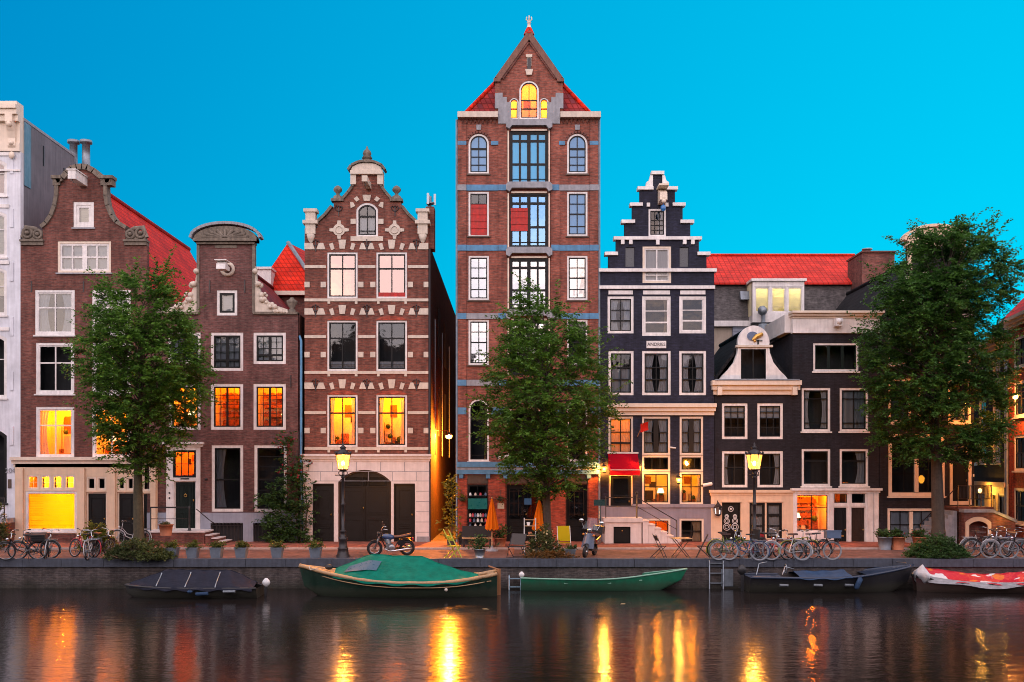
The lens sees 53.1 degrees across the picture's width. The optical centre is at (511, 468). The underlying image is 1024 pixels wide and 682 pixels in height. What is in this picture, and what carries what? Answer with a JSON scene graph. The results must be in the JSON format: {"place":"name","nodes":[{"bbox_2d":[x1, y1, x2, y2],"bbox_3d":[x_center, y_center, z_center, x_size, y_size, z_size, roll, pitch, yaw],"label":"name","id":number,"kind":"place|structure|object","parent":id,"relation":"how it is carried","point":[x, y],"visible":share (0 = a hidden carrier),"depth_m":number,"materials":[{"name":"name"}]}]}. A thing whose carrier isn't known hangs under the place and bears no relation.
{"place":"outdoors","nodes":[
{"label":"outdoors","id":0,"kind":"place"},
{"bbox_2d":[432,520,455,540],"bbox_3d":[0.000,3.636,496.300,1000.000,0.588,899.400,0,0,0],"label":"ground","id":1,"kind":"structure","parent":0,"point":[438,537],"depth_m":51.46,"materials":[{"name":"brick"}]},
{"bbox_2d":[0,101,91,517],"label":"canal house","id":2,"kind":"structure","parent":1,"relation":"on","point":[33,158],"depth_m":46.00,"materials":[{"name":"white paint"}]},
{"bbox_2d":[0,431,7,504],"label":"window","id":3,"kind":"structure","parent":2,"relation":"in","point":[3,438],"depth_m":47.10,"materials":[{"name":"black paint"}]},
{"bbox_2d":[10,163,196,541],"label":"canal house","id":4,"kind":"structure","parent":1,"relation":"on","point":[66,485],"depth_m":46.00,"materials":[{"name":"brick"}]},
{"bbox_2d":[23,491,76,532],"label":"shop window","id":5,"kind":"structure","parent":4,"relation":"in","point":[59,511],"depth_m":46.08,"materials":[{"name":"glass"}]},
{"bbox_2d":[33,290,74,336],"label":"window","id":6,"kind":"structure","parent":4,"relation":"in","point":[53,308],"depth_m":46.15,"materials":[{"name":"white paint"}]},
{"bbox_2d":[34,343,75,394],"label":"window","id":7,"kind":"structure","parent":4,"relation":"in","point":[50,380],"depth_m":47.10,"materials":[{"name":"white paint"}]},
{"bbox_2d":[36,407,73,456],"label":"window","id":8,"kind":"structure","parent":4,"relation":"in","point":[54,425],"depth_m":46.19,"materials":[{"name":"yellow glass"}]},
{"bbox_2d":[71,202,94,228],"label":"window","id":9,"kind":"structure","parent":4,"relation":"in","point":[83,211],"depth_m":46.05,"materials":[{"name":"white paint"}]},
{"bbox_2d":[56,241,111,273],"bbox_3d":[-19.215,-9.493,46.060,2.516,1.492,0.260,0,0,0],"label":"window","id":10,"kind":"structure","parent":4,"relation":"in","point":[74,257],"depth_m":46.05,"materials":[{"name":"beige paint"}]},
{"bbox_2d":[87,492,106,535],"bbox_3d":[-18.630,2.204,46.047,0.928,2.346,0.167,0,0,0],"label":"door","id":11,"kind":"structure","parent":4,"relation":"in","point":[96,501],"depth_m":46.03,"materials":[{"name":"black paint"}]},
{"bbox_2d":[118,492,132,541],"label":"door","id":12,"kind":"structure","parent":4,"relation":"in","point":[125,499],"depth_m":46.03,"materials":[{"name":"black paint"}]},
{"bbox_2d":[147,221,304,541],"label":"canal house","id":13,"kind":"structure","parent":1,"relation":"on","point":[251,322],"depth_m":46.00,"materials":[{"name":"brick"}]},
{"bbox_2d":[174,481,195,528],"bbox_3d":[-14.682,1.629,46.097,1.005,2.193,0.167,0,0,0],"label":"door","id":14,"kind":"structure","parent":13,"relation":"in","point":[180,487],"depth_m":46.09,"materials":[{"name":"green paint"}]},
{"bbox_2d":[217,290,236,314],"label":"window","id":15,"kind":"structure","parent":13,"relation":"in","point":[226,299],"depth_m":46.05,"materials":[{"name":"white paint"}]},
{"bbox_2d":[211,333,242,370],"bbox_3d":[-12.803,-5.271,46.105,1.465,1.733,0.170,0,0,0],"label":"window","id":16,"kind":"structure","parent":13,"relation":"in","point":[227,353],"depth_m":46.05,"materials":[{"name":"white paint"}]},
{"bbox_2d":[211,384,242,429],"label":"window","id":17,"kind":"structure","parent":13,"relation":"in","point":[228,417],"depth_m":46.08,"materials":[{"name":"orange glass"}]},
{"bbox_2d":[212,445,242,511],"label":"window","id":18,"kind":"structure","parent":13,"relation":"in","point":[227,460],"depth_m":46.18,"materials":[{"name":"glass"}]},
{"bbox_2d":[254,333,285,363],"bbox_3d":[-10.887,-5.424,46.105,1.465,1.426,0.170,0,0,0],"label":"window","id":19,"kind":"structure","parent":13,"relation":"in","point":[269,348],"depth_m":46.05,"materials":[{"name":"grey glass"}]},
{"bbox_2d":[254,384,285,429],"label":"window","id":20,"kind":"structure","parent":13,"relation":"in","point":[269,399],"depth_m":46.05,"materials":[{"name":"orange glass"}]},
{"bbox_2d":[254,445,286,511],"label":"window","id":21,"kind":"structure","parent":13,"relation":"in","point":[265,463],"depth_m":47.10,"materials":[{"name":"black glass"}]},
{"bbox_2d":[257,241,304,317],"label":"building","id":22,"kind":"structure","parent":1,"relation":"on","point":[284,275],"depth_m":55.22,"materials":[{"name":"red tile"}]},
{"bbox_2d":[300,146,455,541],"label":"canal house","id":23,"kind":"structure","parent":1,"relation":"on","point":[380,359],"depth_m":46.00,"materials":[{"name":"brick"}]},
{"bbox_2d":[313,484,333,541],"bbox_3d":[-8.472,2.013,46.097,0.966,2.730,0.167,0,0,0],"label":"door","id":24,"kind":"structure","parent":23,"relation":"in","point":[324,504],"depth_m":46.09,"materials":[{"name":"black paint"}]},
{"bbox_2d":[327,252,357,297],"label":"window","id":25,"kind":"structure","parent":23,"relation":"in","point":[342,267],"depth_m":47.10,"materials":[{"name":"beige glass"}]},
{"bbox_2d":[327,321,357,370],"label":"window","id":26,"kind":"structure","parent":23,"relation":"in","point":[342,336],"depth_m":47.10,"materials":[{"name":"white paint"}]},
{"bbox_2d":[327,395,357,446],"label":"window","id":27,"kind":"structure","parent":23,"relation":"in","point":[342,410],"depth_m":46.19,"materials":[{"name":"yellow glass"}]},
{"bbox_2d":[338,470,390,541],"bbox_3d":[-6.612,1.706,46.097,2.385,3.343,0.167,0,0,0],"label":"carriage door","id":28,"kind":"structure","parent":23,"relation":"in","point":[367,503],"depth_m":46.08,"materials":[{"name":"black paint"}]},
{"bbox_2d":[356,203,377,235],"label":"window","id":29,"kind":"structure","parent":23,"relation":"in","point":[366,213],"depth_m":46.08,"materials":[{"name":"white paint"}]},
{"bbox_2d":[376,252,406,297],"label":"window","id":30,"kind":"structure","parent":23,"relation":"in","point":[391,267],"depth_m":47.10,"materials":[{"name":"white glass"}]},
{"bbox_2d":[376,321,406,370],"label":"window","id":31,"kind":"structure","parent":23,"relation":"in","point":[391,336],"depth_m":47.10,"materials":[{"name":"black glass"}]},
{"bbox_2d":[376,395,406,446],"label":"window","id":32,"kind":"structure","parent":23,"relation":"in","point":[391,410],"depth_m":46.18,"materials":[{"name":"yellow glass"}]},
{"bbox_2d":[394,484,414,541],"bbox_3d":[-4.830,2.013,46.097,0.966,2.730,0.167,0,0,0],"label":"door","id":33,"kind":"structure","parent":23,"relation":"in","point":[404,494],"depth_m":46.09,"materials":[{"name":"black paint"}]},
{"bbox_2d":[456,16,600,541],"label":"warehouse","id":34,"kind":"structure","parent":1,"relation":"on","point":[528,162],"depth_m":46.00,"materials":[{"name":"brown brick"}]},
{"bbox_2d":[468,484,487,541],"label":"shop window","id":35,"kind":"structure","parent":34,"relation":"in","point":[472,488],"depth_m":47.10,"materials":[{"name":"black glass"}]},
{"bbox_2d":[467,134,489,174],"bbox_3d":[-1.495,-14.131,46.040,1.040,1.876,0.220,0,0,0],"label":"window","id":36,"kind":"structure","parent":34,"relation":"in","point":[478,146],"depth_m":46.06,"materials":[{"name":"blue glass"}]},
{"bbox_2d":[467,192,489,237],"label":"window","id":37,"kind":"structure","parent":34,"relation":"in","point":[474,198],"depth_m":46.02,"materials":[{"name":"white paint"}]},
{"bbox_2d":[467,256,489,301],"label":"window","id":38,"kind":"structure","parent":34,"relation":"in","point":[478,266],"depth_m":46.05,"materials":[{"name":"white glass"}]},
{"bbox_2d":[467,320,489,365],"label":"window","id":39,"kind":"structure","parent":34,"relation":"in","point":[478,336],"depth_m":46.17,"materials":[{"name":"white glass"}]},
{"bbox_2d":[467,399,489,461],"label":"window","id":40,"kind":"structure","parent":34,"relation":"in","point":[476,452],"depth_m":47.10,"materials":[{"name":"white paint"}]},
{"bbox_2d":[506,484,542,540],"bbox_3d":[0.690,2.013,46.147,1.886,2.653,0.167,0,0,0],"label":"door","id":41,"kind":"structure","parent":34,"relation":"in","point":[516,522],"depth_m":46.14,"materials":[{"name":"black paint"}]},
{"bbox_2d":[516,81,538,118],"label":"window","id":42,"kind":"structure","parent":34,"relation":"in","point":[529,90],"depth_m":47.76,"materials":[{"name":"yellow glass"}]},
{"bbox_2d":[509,131,547,181],"bbox_3d":[0.757,-13.973,46.085,1.752,2.423,0.130,0,0,0],"label":"window","id":43,"kind":"structure","parent":34,"relation":"in","point":[528,150],"depth_m":46.05,"materials":[{"name":"blue glass"}]},
{"bbox_2d":[509,193,547,246],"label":"window","id":44,"kind":"structure","parent":34,"relation":"in","point":[536,235],"depth_m":46.05,"materials":[{"name":"blue glass"}]},
{"bbox_2d":[509,258,547,308],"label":"window","id":45,"kind":"structure","parent":34,"relation":"in","point":[536,269],"depth_m":46.05,"materials":[{"name":"black paint"}]},
{"bbox_2d":[566,484,586,540],"bbox_3d":[2.904,2.013,46.147,0.947,2.653,0.167,0,0,0],"label":"door","id":46,"kind":"structure","parent":34,"relation":"in","point":[576,531],"depth_m":46.14,"materials":[{"name":"black paint"}]},
{"bbox_2d":[566,134,588,174],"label":"window","id":47,"kind":"structure","parent":34,"relation":"in","point":[576,143],"depth_m":46.07,"materials":[{"name":"glass"}]},
{"bbox_2d":[566,192,588,237],"bbox_3d":[2.933,-11.429,46.040,1.040,2.067,0.220,0,0,0],"label":"window","id":48,"kind":"structure","parent":34,"relation":"in","point":[576,201],"depth_m":46.08,"materials":[{"name":"blue glass"}]},
{"bbox_2d":[566,256,588,301],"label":"window","id":49,"kind":"structure","parent":34,"relation":"in","point":[576,265],"depth_m":46.08,"materials":[{"name":"white glass"}]},
{"bbox_2d":[599,171,716,542],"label":"canal house","id":50,"kind":"structure","parent":1,"relation":"on","point":[656,286],"depth_m":46.00,"materials":[{"name":"black brick"}]},
{"bbox_2d":[608,417,632,451],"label":"window","id":51,"kind":"structure","parent":50,"relation":"in","point":[621,438],"depth_m":46.15,"materials":[{"name":"orange glass"}]},
{"bbox_2d":[608,296,633,332],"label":"window","id":52,"kind":"structure","parent":50,"relation":"in","point":[620,308],"depth_m":46.14,"materials":[{"name":"white paint"}]},
{"bbox_2d":[608,351,633,394],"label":"window","id":53,"kind":"structure","parent":50,"relation":"in","point":[621,374],"depth_m":46.15,"materials":[{"name":"white paint"}]},
{"bbox_2d":[609,474,632,505],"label":"door","id":54,"kind":"structure","parent":50,"relation":"in","point":[619,485],"depth_m":46.14,"materials":[{"name":"black paint"}]},
{"bbox_2d":[642,417,669,454],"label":"window","id":55,"kind":"structure","parent":50,"relation":"in","point":[656,440],"depth_m":46.09,"materials":[{"name":"grey glass"}]},
{"bbox_2d":[642,472,669,503],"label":"window","id":56,"kind":"structure","parent":50,"relation":"in","point":[655,485],"depth_m":47.49,"materials":[{"name":"glass"}]},
{"bbox_2d":[642,296,670,335],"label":"window","id":57,"kind":"structure","parent":50,"relation":"in","point":[656,310],"depth_m":46.18,"materials":[{"name":"white paint"}]},
{"bbox_2d":[642,351,670,394],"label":"window","id":58,"kind":"structure","parent":50,"relation":"in","point":[656,365],"depth_m":46.14,"materials":[{"name":"grey glass"}]},
{"bbox_2d":[643,246,670,282],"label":"window","id":59,"kind":"structure","parent":50,"relation":"in","point":[653,256],"depth_m":46.15,"materials":[{"name":"grey glass"}]},
{"bbox_2d":[680,417,702,454],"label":"window","id":60,"kind":"structure","parent":50,"relation":"in","point":[691,428],"depth_m":46.05,"materials":[{"name":"beige paint"}]},
{"bbox_2d":[680,472,702,503],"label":"window","id":61,"kind":"structure","parent":50,"relation":"in","point":[691,491],"depth_m":46.63,"materials":[{"name":"orange glass"}]},
{"bbox_2d":[679,519,703,541],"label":"basement window","id":62,"kind":"structure","parent":50,"relation":"in","point":[691,528],"depth_m":46.10,"materials":[{"name":"beige paint"}]},
{"bbox_2d":[679,296,705,332],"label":"window","id":63,"kind":"structure","parent":50,"relation":"in","point":[692,309],"depth_m":46.19,"materials":[{"name":"white paint"}]},
{"bbox_2d":[679,351,705,394],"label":"window","id":64,"kind":"structure","parent":50,"relation":"in","point":[692,364],"depth_m":46.14,"materials":[{"name":"grey glass"}]},
{"bbox_2d":[709,325,801,541],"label":"canal house","id":65,"kind":"structure","parent":1,"relation":"on","point":[754,388],"depth_m":46.00,"materials":[{"name":"black brick"}]},
{"bbox_2d":[722,502,739,541],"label":"door","id":66,"kind":"structure","parent":65,"relation":"in","point":[730,510],"depth_m":46.08,"materials":[{"name":"black paint"}]},
{"bbox_2d":[722,403,746,438],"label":"window","id":67,"kind":"structure","parent":65,"relation":"in","point":[734,415],"depth_m":46.17,"materials":[{"name":"black glass"}]},
{"bbox_2d":[722,451,746,486],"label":"window","id":68,"kind":"structure","parent":65,"relation":"in","point":[734,463],"depth_m":46.20,"materials":[{"name":"black glass"}]},
{"bbox_2d":[732,347,766,378],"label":"window","id":69,"kind":"structure","parent":65,"relation":"in","point":[753,365],"depth_m":47.05,"materials":[{"name":"black glass"}]},
{"bbox_2d":[757,403,782,438],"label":"window","id":70,"kind":"structure","parent":65,"relation":"in","point":[769,415],"depth_m":46.05,"materials":[{"name":"white paint"}]},
{"bbox_2d":[757,451,782,486],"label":"window","id":71,"kind":"structure","parent":65,"relation":"in","point":[771,468],"depth_m":46.18,"materials":[{"name":"black glass"}]},
{"bbox_2d":[767,503,781,537],"bbox_3d":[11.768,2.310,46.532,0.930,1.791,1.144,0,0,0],"label":"window","id":72,"kind":"structure","parent":65,"relation":"in","point":[774,510],"depth_m":46.09,"materials":[{"name":"glass"}]},
{"bbox_2d":[707,248,895,354],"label":"building","id":73,"kind":"structure","parent":1,"relation":"on","point":[762,290],"depth_m":59.26,"materials":[{"name":"red tile"}]},
{"bbox_2d":[747,283,769,316],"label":"window","id":74,"kind":"structure","parent":73,"relation":"in","point":[761,294],"depth_m":58.27,"materials":[{"name":"yellow glass"}]},
{"bbox_2d":[765,310,884,541],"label":"canal house","id":75,"kind":"structure","parent":1,"relation":"on","point":[835,478],"depth_m":46.00,"materials":[{"name":"black brick"}]},
{"bbox_2d":[797,494,828,530],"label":"shop window","id":76,"kind":"structure","parent":75,"relation":"in","point":[813,516],"depth_m":47.61,"materials":[{"name":"orange glass"}]},
{"bbox_2d":[800,388,831,432],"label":"window","id":77,"kind":"structure","parent":75,"relation":"in","point":[815,401],"depth_m":46.17,"materials":[{"name":"grey glass"}]},
{"bbox_2d":[800,449,831,487],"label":"window","id":78,"kind":"structure","parent":75,"relation":"in","point":[815,462],"depth_m":47.10,"materials":[{"name":"white paint"}]},
{"bbox_2d":[812,343,859,372],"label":"window","id":79,"kind":"structure","parent":75,"relation":"in","point":[827,357],"depth_m":47.10,"materials":[{"name":"white paint"}]},
{"bbox_2d":[838,388,869,432],"bbox_3d":[15.362,-2.631,46.060,1.404,2.029,0.260,0,0,0],"label":"window","id":80,"kind":"structure","parent":75,"relation":"in","point":[851,420],"depth_m":46.15,"materials":[{"name":"grey glass"}]},
{"bbox_2d":[838,449,869,487],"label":"window","id":81,"kind":"structure","parent":75,"relation":"in","point":[853,462],"depth_m":46.15,"materials":[{"name":"black glass"}]},
{"bbox_2d":[851,507,865,541],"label":"door","id":82,"kind":"structure","parent":75,"relation":"in","point":[858,514],"depth_m":46.05,"materials":[{"name":"brown wood"}]},
{"bbox_2d":[836,224,993,543],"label":"canal house","id":83,"kind":"structure","parent":1,"relation":"on","point":[904,500],"depth_m":46.02,"materials":[{"name":"beige paint"}]},
{"bbox_2d":[887,508,930,539],"bbox_3d":[17.940,2.492,46.105,2.155,1.465,0.170,0,0,0],"label":"basement window","id":84,"kind":"structure","parent":83,"relation":"in","point":[896,517],"depth_m":46.15,"materials":[{"name":"black glass"}]},
{"bbox_2d":[887,434,946,497],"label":"window","id":85,"kind":"structure","parent":83,"relation":"in","point":[900,480],"depth_m":47.10,"materials":[{"name":"beige paint"}]},
{"bbox_2d":[950,454,971,504],"bbox_3d":[20.183,0.441,46.147,1.043,2.346,0.167,0,0,0],"label":"door","id":86,"kind":"structure","parent":83,"relation":"in","point":[958,476],"depth_m":46.12,"materials":[{"name":"black paint"}]},
{"bbox_2d":[974,324,1008,515],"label":"corner house","id":87,"kind":"structure","parent":1,"relation":"on","point":[994,475],"depth_m":48.25,"materials":[{"name":"brown brick"}]},
{"bbox_2d":[0,588,1023,681],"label":"canal water","id":88,"kind":"structure","parent":0,"point":[506,635],"depth_m":26.50,"materials":[{"name":"brown liquid"}]},
{"bbox_2d":[124,569,269,598],"bbox_3d":[-10.767,4.024,35.032,4.931,1.194,1.902,0,0,-2],"label":"covered boat","id":89,"kind":"object","parent":88,"relation":"on","point":[185,584],"visible":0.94,"depth_m":34.55,"materials":[{"name":"black plastic"}]},
{"bbox_2d":[298,554,500,597],"bbox_3d":[-3.878,3.801,35.379,6.939,1.718,2.521,0,0,-8],"label":"motor launch","id":90,"kind":"object","parent":88,"relation":"on","point":[385,576],"visible":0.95,"depth_m":34.82,"materials":[{"name":"green fabric"}]},
{"bbox_2d":[519,568,686,590],"bbox_3d":[3.291,4.045,37.035,6.092,0.930,1.193,0,0,0],"label":"rowing boat","id":91,"kind":"object","parent":88,"relation":"on","point":[658,580],"visible":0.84,"depth_m":36.63,"materials":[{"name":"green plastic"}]},
{"bbox_2d":[737,561,914,592],"bbox_3d":[11.249,3.928,36.668,6.327,1.263,2.093,0,0,-8],"label":"open sloop","id":92,"kind":"object","parent":88,"relation":"on","point":[886,578],"visible":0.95,"depth_m":36.09,"materials":[{"name":"black plastic"}]},
{"bbox_2d":[911,564,1023,592],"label":"tarpaulin boat","id":93,"kind":"object","parent":88,"relation":"on","point":[924,579],"visible":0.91,"depth_m":36.20,"materials":[{"name":"fabric"}]},
{"bbox_2d":[0,558,1023,587],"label":"quay wall","id":94,"kind":"structure","parent":0,"point":[84,573],"depth_m":37.37,"materials":[{"name":"stone"}]},
{"bbox_2d":[0,549,1023,557],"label":"street","id":95,"kind":"structure","parent":0,"point":[502,553],"depth_m":40.35,"materials":[{"name":"brick"}]},
{"bbox_2d":[0,529,48,560],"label":"bicycle","id":96,"kind":"object","parent":95,"relation":"on","point":[36,537],"visible":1,"depth_m":37.22,"materials":[{"name":"metal"}]},
{"bbox_2d":[100,537,176,561],"bbox_3d":[-13.653,2.917,37.514,2.892,0.930,1.653,0,0,0],"label":"bed shrub","id":97,"kind":"object","parent":95,"relation":"on","point":[137,550],"visible":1,"depth_m":37.22,"materials":[{"name":"green plant"}]},
{"bbox_2d":[59,244,221,543],"bbox_3d":[-14.443,-2.713,40.303,6.422,12.387,6.118,0,0,0],"label":"elm tree","id":98,"kind":"object","parent":95,"relation":"on","point":[162,387],"visible":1,"depth_m":39.62,"materials":[{"name":"green plant"}]},
{"bbox_2d":[334,443,351,557],"bbox_3d":[-6.370,1.165,38.609,0.606,4.330,0.720,0,0,44],"label":"street lamp","id":99,"kind":"object","parent":95,"relation":"on","point":[343,551],"visible":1,"depth_m":38.52,"materials":[{"name":"metal"}]},
{"bbox_2d":[367,521,414,554],"bbox_3d":[-4.645,2.684,39.303,1.839,1.297,0.841,0,6,-12],"label":"motorcycle","id":100,"kind":"object","parent":95,"relation":"on","point":[389,545],"visible":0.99,"depth_m":39.23,"materials":[{"name":"silver metal"}]},
{"bbox_2d":[1,547,1023,548],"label":"kerb","id":101,"kind":"structure","parent":95,"relation":"on","point":[502,548],"depth_m":42.39,"materials":[{"name":"stone"}]},
{"bbox_2d":[519,523,564,556],"bbox_3d":[1.263,2.694,38.930,1.567,1.295,1.631,0,0,37],"label":"bush","id":102,"kind":"object","parent":95,"relation":"on","point":[544,543],"visible":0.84,"depth_m":38.84,"materials":[{"name":"green plant"}]},
{"bbox_2d":[464,272,632,546],"bbox_3d":[1.366,-2.231,40.803,6.656,11.421,6.445,0,0,0],"label":"elm tree","id":103,"kind":"object","parent":95,"relation":"on","point":[539,455],"visible":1,"depth_m":40.08,"materials":[{"name":"green plant"}]},
{"bbox_2d":[579,518,604,557],"bbox_3d":[3.062,2.585,39.002,0.984,1.498,1.770,8,3,22],"label":"scooter","id":104,"kind":"object","parent":95,"relation":"on","point":[589,543],"visible":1,"depth_m":38.58,"materials":[{"name":"silver metal"}]},
{"bbox_2d":[846,207,1023,539],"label":"elm tree","id":105,"kind":"object","parent":95,"relation":"on","point":[920,309],"visible":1,"depth_m":41.20,"materials":[{"name":"green plant"}]},
{"bbox_2d":[901,530,973,558],"bbox_3d":[15.802,2.819,38.063,2.636,1.048,1.703,0,0,0],"label":"hedge bush","id":106,"kind":"object","parent":95,"relation":"on","point":[940,547],"visible":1,"depth_m":37.74,"materials":[{"name":"green plant"}]},
{"bbox_2d":[0,0,1023,339],"label":"sky","id":107,"kind":"structure","parent":0,"point":[780,126],"materials":[{"name":"blue"}]},
{"bbox_2d":[4,541,1023,546],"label":"pavement","id":108,"kind":"structure","parent":0,"point":[444,544],"depth_m":44.22,"materials":[{"name":"brick"}]},
{"bbox_2d":[144,506,231,543],"bbox_3d":[-14.128,2.515,45.260,3.744,1.830,1.360,0,0,0],"label":"front stoop","id":109,"kind":"object","parent":108,"relation":"on","point":[190,535],"visible":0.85,"depth_m":44.65,"materials":[{"name":"grey stone"}]},
{"bbox_2d":[251,430,321,542],"bbox_3d":[-10.003,0.973,45.415,3.152,5.380,1.631,0,0,0],"label":"climbing rose","id":110,"kind":"object","parent":108,"relation":"on","point":[295,476],"visible":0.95,"depth_m":45.28,"materials":[{"name":"green plant"}]},
{"bbox_2d":[435,473,464,544],"bbox_3d":[-2.600,1.730,43.940,1.168,3.202,1.191,0,0,33],"label":"alley plant","id":111,"kind":"object","parent":108,"relation":"on","point":[451,480],"visible":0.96,"depth_m":43.87,"materials":[{"name":"green plant"}]},
{"bbox_2d":[959,509,1016,544],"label":"brick parapet","id":112,"kind":"structure","parent":108,"relation":"on","point":[990,518],"depth_m":44.00,"materials":[{"name":"brown brick"}]},
{"bbox_2d":[1000,298,1023,543],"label":"corner house","id":113,"kind":"structure","parent":108,"relation":"on","point":[1016,469],"depth_m":45.13,"materials":[{"name":"brown brick"}]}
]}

